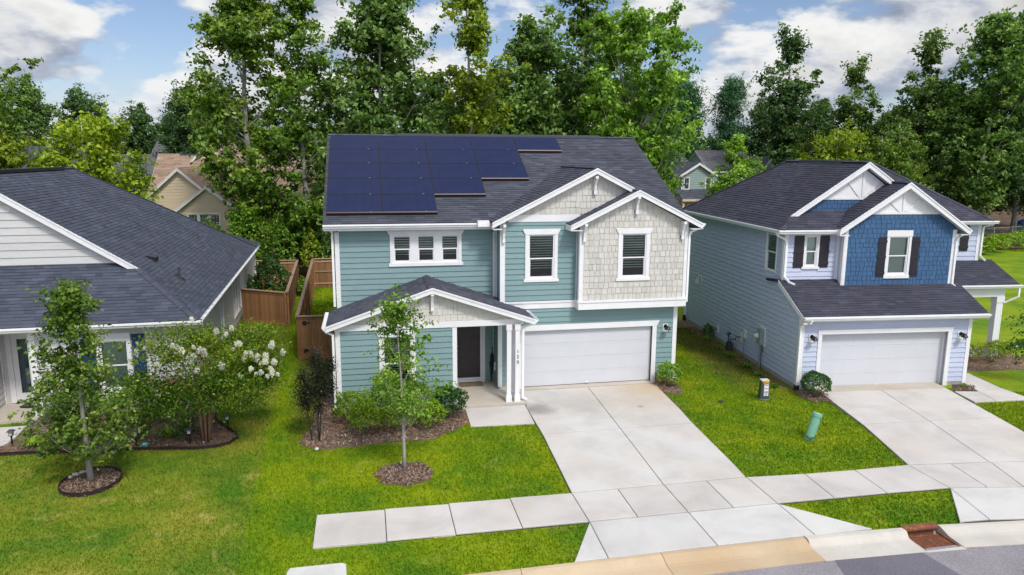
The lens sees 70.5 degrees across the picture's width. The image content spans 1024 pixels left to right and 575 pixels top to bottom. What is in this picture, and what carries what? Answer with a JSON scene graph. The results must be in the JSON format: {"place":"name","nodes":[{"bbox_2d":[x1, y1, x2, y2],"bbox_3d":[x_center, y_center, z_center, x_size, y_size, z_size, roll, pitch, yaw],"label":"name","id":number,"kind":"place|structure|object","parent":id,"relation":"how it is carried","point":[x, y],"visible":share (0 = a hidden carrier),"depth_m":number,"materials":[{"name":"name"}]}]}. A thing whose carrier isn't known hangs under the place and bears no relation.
{"place":"outdoors","nodes":[
{"label":"outdoors","id":0,"kind":"place"},
{"bbox_2d":[145,141,331,260],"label":"tan house","id":1,"kind":"structure","parent":0,"point":[179,183],"depth_m":52.87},
{"bbox_2d":[286,259,331,279],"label":"forest floor","id":2,"kind":"structure","parent":0,"point":[304,270],"depth_m":52.22,"materials":[{"name":"black soil"}]},
{"bbox_2d":[258,210,298,269],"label":"background bush","id":3,"kind":"object","parent":2,"relation":"on","point":[285,233],"visible":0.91,"depth_m":46.93,"materials":[{"name":"green plant"}]},
{"bbox_2d":[253,0,350,268],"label":"tulip poplar","id":4,"kind":"object","parent":2,"relation":"on","point":[304,214],"visible":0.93,"depth_m":46.48,"materials":[{"name":"green plant"}]},
{"bbox_2d":[283,0,463,195],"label":"forest tree","id":5,"kind":"object","parent":2,"relation":"on","point":[376,32],"visible":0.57,"depth_m":48.20,"materials":[{"name":"green plant"}]},
{"bbox_2d":[384,85,448,134],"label":"forest tree","id":6,"kind":"object","parent":2,"relation":"on","point":[422,110],"visible":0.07,"depth_m":55.21,"materials":[{"name":"green plant"}]},
{"bbox_2d":[419,71,465,133],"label":"forest tree","id":7,"kind":"object","parent":2,"relation":"on","point":[443,85],"visible":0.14,"depth_m":59.88,"materials":[{"name":"green plant"}]},
{"bbox_2d":[415,0,532,133],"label":"slender tree","id":8,"kind":"object","parent":2,"relation":"on","point":[471,93],"visible":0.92,"depth_m":47.90,"materials":[{"name":"green plant"}]},
{"bbox_2d":[483,94,539,134],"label":"forest tree","id":9,"kind":"object","parent":2,"relation":"on","point":[513,129],"visible":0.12,"depth_m":52.42,"materials":[{"name":"green plant"}]},
{"bbox_2d":[479,3,611,134],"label":"forest tree","id":10,"kind":"object","parent":2,"relation":"on","point":[535,88],"visible":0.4,"depth_m":53.18,"materials":[{"name":"green plant"}]},
{"bbox_2d":[540,0,619,134],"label":"slender tree","id":11,"kind":"object","parent":2,"relation":"on","point":[588,12],"visible":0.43,"depth_m":57.51,"materials":[{"name":"green plant"}]},
{"bbox_2d":[572,0,705,195],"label":"spreading tree","id":12,"kind":"object","parent":2,"relation":"on","point":[638,36],"visible":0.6,"depth_m":50.64,"materials":[{"name":"green plant"}]},
{"bbox_2d":[696,131,766,200],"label":"tree","id":13,"kind":"object","parent":2,"relation":"on","point":[741,169],"visible":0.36,"depth_m":64.02,"materials":[{"name":"green plant"}]},
{"bbox_2d":[0,201,1023,574],"bbox_3d":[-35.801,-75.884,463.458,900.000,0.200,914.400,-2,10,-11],"label":"ground","id":14,"kind":"structure","parent":0,"point":[1010,261],"depth_m":18.28,"materials":[{"name":"green plant"}]},
{"bbox_2d":[0,56,43,140],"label":"sparse tree","id":15,"kind":"object","parent":14,"relation":"on","point":[5,119],"visible":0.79,"depth_m":44.80,"materials":[{"name":"green plant"}]},
{"bbox_2d":[0,129,57,168],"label":"maple tree","id":16,"kind":"object","parent":14,"relation":"on","point":[11,157],"visible":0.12,"depth_m":43.19,"materials":[{"name":"green plant"}]},
{"bbox_2d":[0,70,62,145],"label":"forest tree","id":17,"kind":"object","parent":14,"relation":"on","point":[34,116],"visible":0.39,"depth_m":89.21,"materials":[{"name":"green plant"}]},
{"bbox_2d":[7,277,148,481],"bbox_3d":[-10.734,2.358,18.352,2.981,5.428,2.816,-2,10,-11],"label":"street maple","id":18,"kind":"object","parent":14,"relation":"on","point":[68,302],"visible":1,"depth_m":17.83,"materials":[{"name":"green plant"}]},
{"bbox_2d":[46,82,122,171],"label":"forest tree","id":19,"kind":"object","parent":14,"relation":"on","point":[74,103],"visible":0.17,"depth_m":95.28,"materials":[{"name":"green plant"}]},
{"bbox_2d":[57,467,120,497],"bbox_3d":[-10.809,4.981,18.590,1.461,0.117,1.653,-2,10,-11],"label":"mulch ring","id":20,"kind":"object","parent":14,"relation":"on","point":[103,477],"visible":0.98,"depth_m":18.54,"materials":[{"name":"brown wood"}]},
{"bbox_2d":[24,101,163,201],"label":"maple tree","id":21,"kind":"object","parent":14,"relation":"on","point":[98,140],"visible":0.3,"depth_m":46.73,"materials":[{"name":"green plant"}]},
{"bbox_2d":[0,325,250,455],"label":"mulch bed under crape myrtle","id":22,"kind":"object","parent":14,"relation":"on","point":[221,433],"visible":0.28,"depth_m":21.54,"materials":[{"name":"brown wood"}]},
{"bbox_2d":[0,406,237,455],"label":"lawn edging","id":23,"kind":"object","parent":22,"relation":"on","point":[152,448],"visible":0.73,"depth_m":20.68,"materials":[{"name":"black plastic"}]},
{"bbox_2d":[105,315,292,440],"bbox_3d":[-9.041,2.658,21.000,5.202,3.717,4.397,-2,10,-11],"label":"crape myrtle","id":24,"kind":"object","parent":22,"relation":"on","point":[224,377],"visible":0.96,"depth_m":20.39,"materials":[{"name":"green plant"}]},
{"bbox_2d":[0,167,259,423],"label":"cream house","id":25,"kind":"structure","parent":14,"relation":"on","point":[143,262],"depth_m":24.36,"materials":[{"name":"grey"}]},
{"bbox_2d":[10,334,32,398],"bbox_3d":[-16.199,2.614,24.261,0.780,2.250,0.160,-2,11,-14],"label":"storm door","id":26,"kind":"structure","parent":25,"relation":"in","point":[20,359],"depth_m":24.20,"materials":[{"name":"glass"}]},
{"bbox_2d":[95,332,132,394],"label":"window","id":27,"kind":"structure","parent":25,"relation":"in","point":[121,358],"depth_m":23.45,"materials":[{"name":"clear glass"}]},
{"bbox_2d":[113,100,158,153],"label":"forest tree","id":28,"kind":"object","parent":14,"relation":"on","point":[138,120],"visible":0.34,"depth_m":104.75,"materials":[{"name":"green plant"}]},
{"bbox_2d":[148,79,207,157],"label":"forest tree","id":29,"kind":"object","parent":14,"relation":"on","point":[173,138],"visible":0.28,"depth_m":81.75,"materials":[{"name":"green plant"}]},
{"bbox_2d":[172,0,324,257],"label":"tulip poplar","id":30,"kind":"object","parent":14,"relation":"on","point":[235,36],"visible":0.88,"depth_m":46.24,"materials":[{"name":"green plant"}]},
{"bbox_2d":[226,194,272,259],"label":"background bush","id":31,"kind":"object","parent":14,"relation":"on","point":[242,227],"visible":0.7,"depth_m":46.54,"materials":[{"name":"green plant"}]},
{"bbox_2d":[240,260,298,325],"bbox_3d":[-14.513,0.130,40.648,4.512,1.714,11.989,-2,11,-14],"label":"wooden fence","id":32,"kind":"object","parent":14,"relation":"on","point":[267,306],"visible":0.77,"depth_m":36.13,"materials":[{"name":"brown wood"}]},
{"bbox_2d":[250,251,292,291],"bbox_3d":[-13.257,-0.508,40.142,2.218,3.117,2.273,-2,10,-11],"label":"bush","id":33,"kind":"object","parent":14,"relation":"on","point":[267,270],"visible":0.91,"depth_m":39.57,"materials":[{"name":"green plant"}]},
{"bbox_2d":[269,286,336,356],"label":"backyard grass","id":34,"kind":"structure","parent":14,"relation":"on","point":[318,305],"depth_m":39.65,"materials":[{"name":"green plant"}]},
{"bbox_2d":[295,258,335,338],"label":"wooden fence","id":35,"kind":"object","parent":14,"relation":"on","point":[312,280],"visible":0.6,"depth_m":45.77,"materials":[{"name":"brown wood"}]},
{"bbox_2d":[295,315,335,359],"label":"wooden gate","id":36,"kind":"structure","parent":35,"relation":"attached to","point":[312,324],"depth_m":29.73,"materials":[{"name":"brown wood"}]},
{"bbox_2d":[286,563,346,574],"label":"concrete pad","id":37,"kind":"object","parent":14,"relation":"on","point":[334,569],"visible":1,"depth_m":14.66,"materials":[{"name":"grey concrete"}]},
{"bbox_2d":[299,374,468,449],"bbox_3d":[-4.332,3.904,24.722,5.206,0.117,7.498,-2,10,-11],"label":"mulch bed","id":38,"kind":"object","parent":14,"relation":"on","point":[335,433],"visible":0.51,"depth_m":22.13,"materials":[{"name":"brown wood"}]},
{"bbox_2d":[285,339,339,440],"bbox_3d":[-5.752,2.925,21.058,1.551,3.201,1.127,0,10,-1],"label":"purple shrub tree","id":39,"kind":"object","parent":38,"relation":"on","point":[303,400],"visible":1,"depth_m":20.97,"materials":[{"name":"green plant"}]},
{"bbox_2d":[330,391,372,422],"bbox_3d":[-5.012,3.715,22.726,1.198,1.124,1.225,6,12,29],"label":"boxwood shrub","id":40,"kind":"object","parent":38,"relation":"on","point":[339,403],"visible":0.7,"depth_m":22.47,"materials":[{"name":"green plant"}]},
{"bbox_2d":[347,396,382,434],"bbox_3d":[-4.402,3.873,21.787,1.001,1.152,1.016,6,12,29],"label":"boxwood shrub","id":41,"kind":"object","parent":38,"relation":"on","point":[374,408],"visible":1,"depth_m":21.60,"materials":[{"name":"green plant"}]},
{"bbox_2d":[431,384,469,416],"bbox_3d":[-2.015,3.626,23.296,1.097,1.127,1.194,3,11,17],"label":"gardenia shrub","id":42,"kind":"object","parent":38,"relation":"on","point":[457,392],"visible":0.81,"depth_m":23.01,"materials":[{"name":"green plant"}]},
{"bbox_2d":[373,461,433,486],"bbox_3d":[-2.851,4.917,19.189,1.504,0.118,1.462,-7,12,-33],"label":"bare mulch patch","id":43,"kind":"object","parent":14,"relation":"on","point":[416,472],"visible":0.98,"depth_m":19.11,"materials":[{"name":"brown wood"}]},
{"bbox_2d":[359,280,456,470],"bbox_3d":[-2.757,2.385,19.105,2.530,5.192,2.067,-2,10,-11],"label":"young maple","id":44,"kind":"object","parent":14,"relation":"on","point":[393,313],"visible":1,"depth_m":18.80,"materials":[{"name":"green plant"}]},
{"bbox_2d":[465,405,534,426],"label":"front walk","id":45,"kind":"structure","parent":14,"relation":"on","point":[500,416],"depth_m":23.42,"materials":[{"name":"concrete"}]},
{"bbox_2d":[322,133,705,414],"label":"teal house","id":46,"kind":"structure","parent":14,"relation":"on","point":[569,264],"depth_m":25.63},
{"bbox_2d":[328,163,379,177],"bbox_3d":[-5.891,-4.363,27.101,1.863,0.571,1.106,-2,10,-11],"label":"solar panel","id":47,"kind":"object","parent":46,"relation":"attached to","point":[354,170],"visible":0.96,"depth_m":27.09,"materials":[{"name":"glass"}]},
{"bbox_2d":[329,149,378,162],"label":"solar panel","id":48,"kind":"object","parent":46,"relation":"attached to","point":[353,155],"visible":0.96,"depth_m":28.02,"materials":[{"name":"glass"}]},
{"bbox_2d":[330,135,377,148],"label":"solar panel","id":49,"kind":"object","parent":46,"relation":"attached to","point":[351,142],"visible":0.96,"depth_m":28.96,"materials":[{"name":"glass"}]},
{"bbox_2d":[326,194,382,214],"bbox_3d":[-5.469,-2.885,25.215,1.887,0.650,1.129,-2,10,-11],"label":"solar panel","id":50,"kind":"object","parent":46,"relation":"attached to","point":[354,204],"visible":1,"depth_m":25.13,"materials":[{"name":"glass"}]},
{"bbox_2d":[328,178,380,193],"bbox_3d":[-5.681,-3.644,26.160,1.863,0.571,1.106,-2,10,-11],"label":"solar panel","id":51,"kind":"object","parent":46,"relation":"attached to","point":[354,185],"visible":0.96,"depth_m":26.16,"materials":[{"name":"glass"}]},
{"bbox_2d":[376,330,415,390],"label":"window","id":52,"kind":"structure","parent":46,"relation":"in","point":[381,351],"depth_m":23.85,"materials":[{"name":"clear glass"}]},
{"bbox_2d":[378,136,425,148],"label":"solar panel","id":53,"kind":"object","parent":46,"relation":"attached to","point":[401,142],"visible":1,"depth_m":29.34,"materials":[{"name":"glass"}]},
{"bbox_2d":[379,149,427,162],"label":"solar panel","id":54,"kind":"object","parent":46,"relation":"attached to","point":[402,155],"visible":0.96,"depth_m":28.40,"materials":[{"name":"glass"}]},
{"bbox_2d":[380,163,430,177],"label":"solar panel","id":55,"kind":"object","parent":46,"relation":"attached to","point":[404,170],"visible":0.96,"depth_m":27.46,"materials":[{"name":"glass"}]},
{"bbox_2d":[381,178,433,193],"bbox_3d":[-3.838,-3.701,26.527,1.873,0.571,1.106,-2,10,-11],"label":"solar panel","id":56,"kind":"object","parent":46,"relation":"attached to","point":[406,185],"visible":0.98,"depth_m":26.52,"materials":[{"name":"glass"}]},
{"bbox_2d":[382,194,437,214],"bbox_3d":[-3.627,-2.942,25.583,1.897,0.650,1.129,-2,10,-11],"label":"solar panel","id":57,"kind":"object","parent":46,"relation":"attached to","point":[402,204],"visible":1,"depth_m":25.48,"materials":[{"name":"glass"}]},
{"bbox_2d":[387,230,463,266],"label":"window","id":58,"kind":"structure","parent":46,"relation":"in","point":[413,247],"depth_m":25.50,"materials":[{"name":"white glass"}]},
{"bbox_2d":[424,136,472,149],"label":"solar panel","id":59,"kind":"object","parent":46,"relation":"attached to","point":[450,143],"visible":0.98,"depth_m":29.70,"materials":[{"name":"glass"}]},
{"bbox_2d":[426,149,476,162],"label":"solar panel","id":60,"kind":"object","parent":46,"relation":"attached to","point":[447,156],"visible":0.99,"depth_m":28.77,"materials":[{"name":"glass"}]},
{"bbox_2d":[429,163,480,177],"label":"solar panel","id":61,"kind":"object","parent":46,"relation":"attached to","point":[454,170],"visible":0.96,"depth_m":27.83,"materials":[{"name":"glass"}]},
{"bbox_2d":[432,178,485,196],"bbox_3d":[-1.988,-3.723,26.901,1.902,0.640,1.109,-2,10,-11],"label":"solar panel","id":62,"kind":"object","parent":46,"relation":"attached to","point":[458,187],"visible":1,"depth_m":26.79,"materials":[{"name":"glass"}]},
{"bbox_2d":[457,326,479,377],"bbox_3d":[-1.631,2.342,26.631,0.900,2.000,0.141,-2,10,-11],"label":"front door","id":63,"kind":"structure","parent":46,"relation":"in","point":[468,338],"depth_m":26.65,"materials":[{"name":"brown metal"}]},
{"bbox_2d":[469,137,516,149],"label":"solar panel","id":64,"kind":"object","parent":46,"relation":"attached to","point":[492,143],"visible":0.96,"depth_m":30.07,"materials":[{"name":"glass"}]},
{"bbox_2d":[473,150,522,163],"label":"solar panel","id":65,"kind":"object","parent":46,"relation":"attached to","point":[497,156],"visible":1,"depth_m":29.14,"materials":[{"name":"glass"}]},
{"bbox_2d":[477,163,528,180],"bbox_3d":[-0.359,-4.498,28.208,1.872,0.640,1.109,-2,10,-11],"label":"solar panel","id":66,"kind":"object","parent":46,"relation":"attached to","point":[502,172],"visible":1,"depth_m":28.11,"materials":[{"name":"glass"}]},
{"bbox_2d":[513,137,561,152],"bbox_3d":[1.051,-5.985,30.448,1.882,0.637,1.104,-2,10,-11],"label":"solar panel","id":67,"kind":"object","parent":46,"relation":"attached to","point":[534,145],"visible":1,"depth_m":30.32,"materials":[{"name":"glass"}]},
{"bbox_2d":[523,229,560,281],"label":"window","id":68,"kind":"structure","parent":46,"relation":"in","point":[541,245],"depth_m":25.58,"materials":[{"name":"white glass"}]},
{"bbox_2d":[521,326,650,386],"bbox_3d":[2.740,2.497,26.581,4.940,2.095,0.060,-2,10,-11],"label":"garage door","id":69,"kind":"structure","parent":46,"relation":"in","point":[570,356],"depth_m":26.59,"materials":[{"name":"white metal"}]},
{"bbox_2d":[616,228,652,280],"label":"window","id":70,"kind":"structure","parent":46,"relation":"in","point":[633,243],"depth_m":25.82,"materials":[{"name":"white glass"}]},
{"bbox_2d":[519,380,654,390],"bbox_3d":[2.746,3.610,26.620,5.220,0.060,0.380,-2,10,-11],"label":"garage apron","id":71,"kind":"object","parent":14,"relation":"on","point":[586,385],"visible":0.64,"depth_m":26.57,"materials":[{"name":"concrete"}]},
{"bbox_2d":[666,149,717,214],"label":"sage house","id":72,"kind":"structure","parent":14,"relation":"on","point":[691,192],"depth_m":73.93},
{"bbox_2d":[673,77,713,159],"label":"pine tree","id":73,"kind":"object","parent":14,"relation":"on","point":[692,93],"visible":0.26,"depth_m":104.10,"materials":[{"name":"green plant"}]},
{"bbox_2d":[575,504,871,561],"bbox_3d":[4.592,5.496,16.489,7.034,0.115,1.563,-2,10,-11],"label":"driveway apron","id":74,"kind":"object","parent":14,"relation":"on","point":[651,534],"visible":0.94,"depth_m":16.35,"materials":[{"name":"white concrete"}]},
{"bbox_2d":[700,71,766,155],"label":"pine tree","id":75,"kind":"object","parent":14,"relation":"on","point":[729,94],"visible":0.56,"depth_m":102.19,"materials":[{"name":"green plant"}]},
{"bbox_2d":[737,93,787,156],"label":"forest tree","id":76,"kind":"object","parent":14,"relation":"on","point":[752,142],"visible":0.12,"depth_m":102.92,"materials":[{"name":"green plant"}]},
{"bbox_2d":[744,22,830,165],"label":"sparse tree","id":77,"kind":"object","parent":14,"relation":"on","point":[783,145],"visible":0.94,"depth_m":83.94,"materials":[{"name":"green plant"}]},
{"bbox_2d":[794,388,830,402],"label":"mulch by shrub","id":78,"kind":"object","parent":14,"relation":"on","point":[815,398],"visible":0.89,"depth_m":25.56,"materials":[{"name":"brown wood"}]},
{"bbox_2d":[799,370,832,395],"bbox_3d":[10.739,3.375,25.577,1.193,0.948,1.054,-2,10,-11],"label":"holly shrub","id":79,"kind":"object","parent":78,"relation":"on","point":[809,377],"visible":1,"depth_m":25.30,"materials":[{"name":"green plant"}]},
{"bbox_2d":[797,120,875,161],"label":"bushy tree","id":80,"kind":"object","parent":14,"relation":"on","point":[836,143],"visible":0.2,"depth_m":68.48,"materials":[{"name":"green plant"}]},
{"bbox_2d":[682,160,1023,390],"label":"lavender house","id":81,"kind":"structure","parent":14,"relation":"on","point":[867,272],"depth_m":27.30,"materials":[{"name":"wood"}]},
{"bbox_2d":[801,234,820,268],"bbox_3d":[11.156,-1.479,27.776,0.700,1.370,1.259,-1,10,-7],"label":"window","id":82,"kind":"structure","parent":81,"relation":"in","point":[812,242],"depth_m":27.26,"materials":[{"name":"clear glass"}]},
{"bbox_2d":[819,332,943,385],"bbox_3d":[13.557,2.624,26.778,4.920,2.075,0.023,-1,10,-7],"label":"garage door","id":83,"kind":"structure","parent":81,"relation":"in","point":[906,357],"depth_m":26.78,"materials":[{"name":"white metal"}]},
{"bbox_2d":[883,230,913,277],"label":"window","id":84,"kind":"structure","parent":81,"relation":"in","point":[897,261],"depth_m":27.33,"materials":[{"name":"white glass"}]},
{"bbox_2d":[804,528,926,560],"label":"kerb","id":85,"kind":"structure","parent":14,"relation":"on","point":[858,544],"depth_m":15.92,"materials":[{"name":"concrete"}]},
{"bbox_2d":[813,382,944,391],"bbox_3d":[13.425,3.675,26.590,4.916,0.060,0.735,-1,10,-7],"label":"neighbour garage apron","id":86,"kind":"object","parent":14,"relation":"on","point":[888,386],"visible":0.71,"depth_m":26.60,"materials":[{"name":"concrete"}]},
{"bbox_2d":[849,130,921,184],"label":"bushy tree","id":87,"kind":"object","parent":14,"relation":"on","point":[881,150],"visible":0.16,"depth_m":70.97,"materials":[{"name":"green plant"}]},
{"bbox_2d":[900,522,959,549],"bbox_3d":[9.331,5.741,16.226,0.880,0.548,0.820,-2,10,-11],"label":"storm drain","id":88,"kind":"object","parent":14,"relation":"in","point":[922,535],"visible":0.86,"depth_m":16.37,"materials":[{"name":"brown metal"}]},
{"bbox_2d":[934,520,1023,547],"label":"kerb","id":89,"kind":"structure","parent":14,"relation":"on","point":[984,534],"depth_m":16.40,"materials":[{"name":"concrete"}]},
{"bbox_2d":[950,487,1023,522],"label":"neighbour apron","id":90,"kind":"object","parent":14,"relation":"on","point":[980,505],"visible":0.97,"depth_m":17.62,"materials":[{"name":"white concrete"}]},
{"bbox_2d":[952,373,1023,402],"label":"neighbour walk","id":91,"kind":"structure","parent":14,"relation":"on","point":[984,391],"depth_m":25.99,"materials":[{"name":"concrete"}]},
{"bbox_2d":[967,346,1023,370],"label":"mulch bed by porch","id":92,"kind":"object","parent":14,"relation":"on","point":[982,363],"visible":0.46,"depth_m":29.68,"materials":[{"name":"brown soil"}]},
{"bbox_2d":[519,383,744,492],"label":"driveway","id":93,"kind":"structure","parent":0,"point":[600,438],"depth_m":21.52,"materials":[{"name":"concrete"}]},
{"bbox_2d":[467,537,824,574],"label":"kerb by driveway","id":94,"kind":"structure","parent":0,"point":[744,556],"depth_m":15.16,"materials":[{"name":"concrete"}]},
{"bbox_2d":[313,462,1023,548],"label":"sidewalk","id":95,"kind":"structure","parent":0,"point":[419,522],"depth_m":17.67,"materials":[{"name":"concrete"}]},
{"bbox_2d":[687,150,753,182],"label":"grey roofed house","id":96,"kind":"structure","parent":0,"point":[709,159],"depth_m":92.54,"materials":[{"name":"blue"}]},
{"bbox_2d":[712,544,1023,574],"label":"asphalt road","id":97,"kind":"structure","parent":0,"point":[999,560],"depth_m":15.21,"materials":[{"name":"grey asphalt"}]},
{"bbox_2d":[835,553,959,574],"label":"asphalt patch","id":98,"kind":"object","parent":97,"relation":"on","point":[914,564],"visible":1,"depth_m":15.12,"materials":[{"name":"grey asphalt"}]},
{"bbox_2d":[822,388,1023,464],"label":"neighbour driveway","id":99,"kind":"structure","parent":0,"point":[926,426],"depth_m":22.73,"materials":[{"name":"concrete"}]},
{"bbox_2d":[970,206,1023,249],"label":"forest floor","id":100,"kind":"structure","parent":0,"point":[1004,218],"depth_m":93.04,"materials":[{"name":"brown soil"}]},
{"bbox_2d":[798,94,843,158],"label":"forest tree","id":101,"kind":"object","parent":100,"relation":"on","point":[828,116],"visible":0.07,"depth_m":100.02,"materials":[{"name":"green plant"}]},
{"bbox_2d":[814,51,888,160],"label":"sparse tree","id":102,"kind":"object","parent":100,"relation":"on","point":[859,114],"visible":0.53,"depth_m":85.99,"materials":[{"name":"green plant"}]},
{"bbox_2d":[872,116,931,186],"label":"forest tree","id":103,"kind":"object","parent":100,"relation":"on","point":[899,132],"visible":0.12,"depth_m":79.06,"materials":[{"name":"green plant"}]},
{"bbox_2d":[884,134,944,190],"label":"forest tree","id":104,"kind":"object","parent":100,"relation":"on","point":[915,153],"visible":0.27,"depth_m":73.31,"materials":[{"name":"green plant"}]},
{"bbox_2d":[876,23,972,176],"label":"forest tree","id":105,"kind":"object","parent":100,"relation":"on","point":[922,97],"visible":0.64,"depth_m":80.03,"materials":[{"name":"green plant"}]},
{"bbox_2d":[915,99,976,201],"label":"forest tree","id":106,"kind":"object","parent":100,"relation":"on","point":[943,182],"visible":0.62,"depth_m":78.19,"materials":[{"name":"green plant"}]},
{"bbox_2d":[917,4,1023,215],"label":"forest tree","id":107,"kind":"object","parent":100,"relation":"on","point":[1000,51],"visible":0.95,"depth_m":75.73,"materials":[{"name":"green plant"}]},
{"bbox_2d":[943,6,1023,232],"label":"forest tree","id":108,"kind":"object","parent":100,"relation":"on","point":[1017,180],"visible":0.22,"depth_m":78.39,"materials":[{"name":"green plant"}]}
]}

